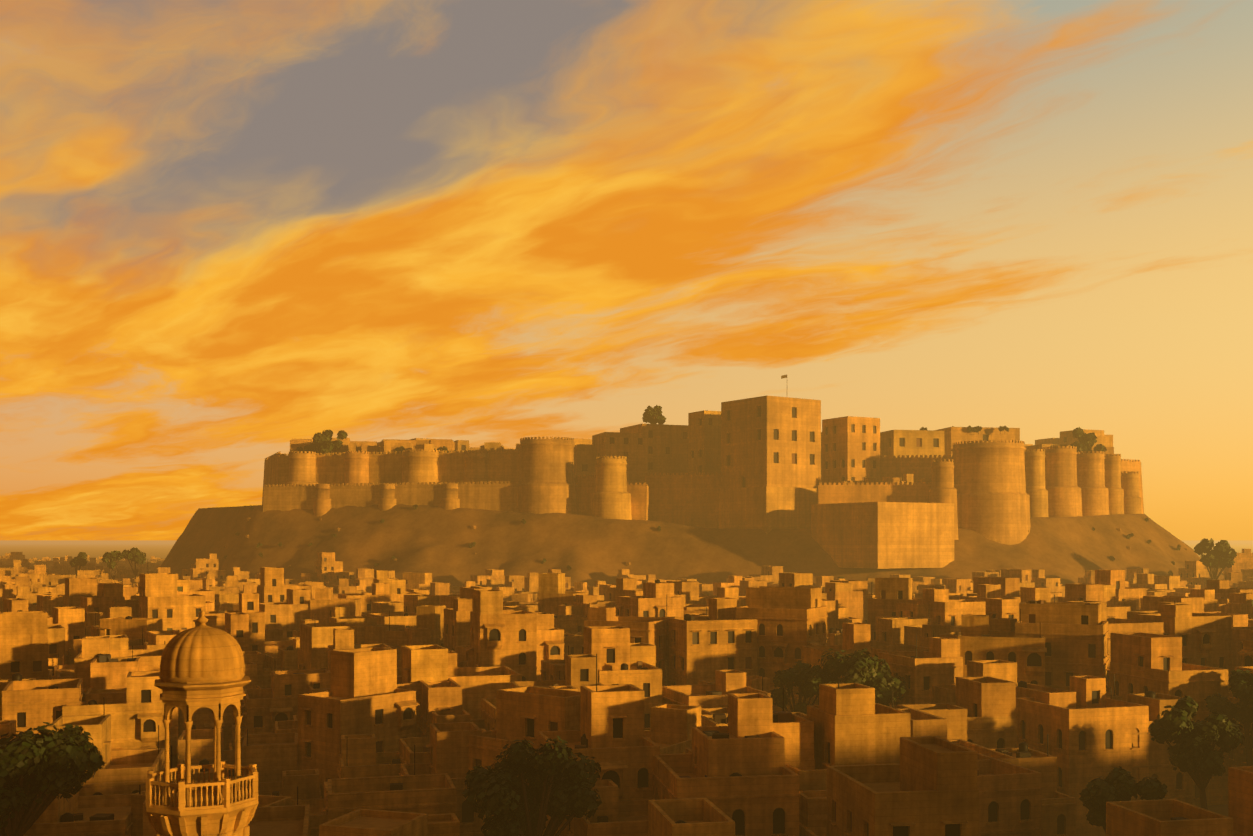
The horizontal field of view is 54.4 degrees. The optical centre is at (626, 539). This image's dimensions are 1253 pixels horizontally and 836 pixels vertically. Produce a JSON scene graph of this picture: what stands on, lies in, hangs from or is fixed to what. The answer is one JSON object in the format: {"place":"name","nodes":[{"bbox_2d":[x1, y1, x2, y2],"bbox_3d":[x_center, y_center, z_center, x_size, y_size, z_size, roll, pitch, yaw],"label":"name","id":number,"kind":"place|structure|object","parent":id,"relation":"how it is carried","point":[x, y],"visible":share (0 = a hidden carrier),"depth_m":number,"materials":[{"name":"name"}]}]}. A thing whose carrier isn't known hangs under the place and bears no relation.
{"place":"outdoors","nodes":[
{"label":"outdoors","id":0,"kind":"place"},
{"bbox_2d":[0,540,1252,816],"bbox_3d":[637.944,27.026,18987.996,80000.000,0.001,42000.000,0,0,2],"label":"ground","id":1,"kind":"structure","parent":0,"point":[72,548],"depth_m":4183.24,"materials":[{"name":"brown"}]},
{"bbox_2d":[145,610,258,835],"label":"minaret","id":2,"kind":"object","parent":1,"relation":"on","point":[202,664],"depth_m":44.13,"materials":[{"name":"brown stone"}]},
{"bbox_2d":[0,405,1252,835],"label":"trees","id":3,"kind":"object","parent":1,"relation":"on","point":[40,773],"visible":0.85,"depth_m":83.02,"materials":[{"name":"green plant"}]},
{"bbox_2d":[0,549,1252,835],"bbox_3d":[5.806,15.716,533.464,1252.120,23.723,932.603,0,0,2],"label":"city buildings","id":4,"kind":"structure","parent":1,"relation":"on","point":[388,703],"depth_m":122.89,"materials":[{"name":"brown stone"}]},
{"bbox_2d":[0,0,1252,539],"label":"sky","id":5,"kind":"structure","parent":0,"point":[232,232],"materials":[{"name":"orange"}]},
{"bbox_2d":[155,504,1223,586],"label":"hill","id":6,"kind":"structure","parent":0,"point":[436,541],"depth_m":461.14,"materials":[{"name":"brown"}]},
{"bbox_2d":[262,375,1143,568],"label":"fort","id":7,"kind":"structure","parent":6,"relation":"on","point":[855,492],"depth_m":474.15,"materials":[{"name":"brown stone"}]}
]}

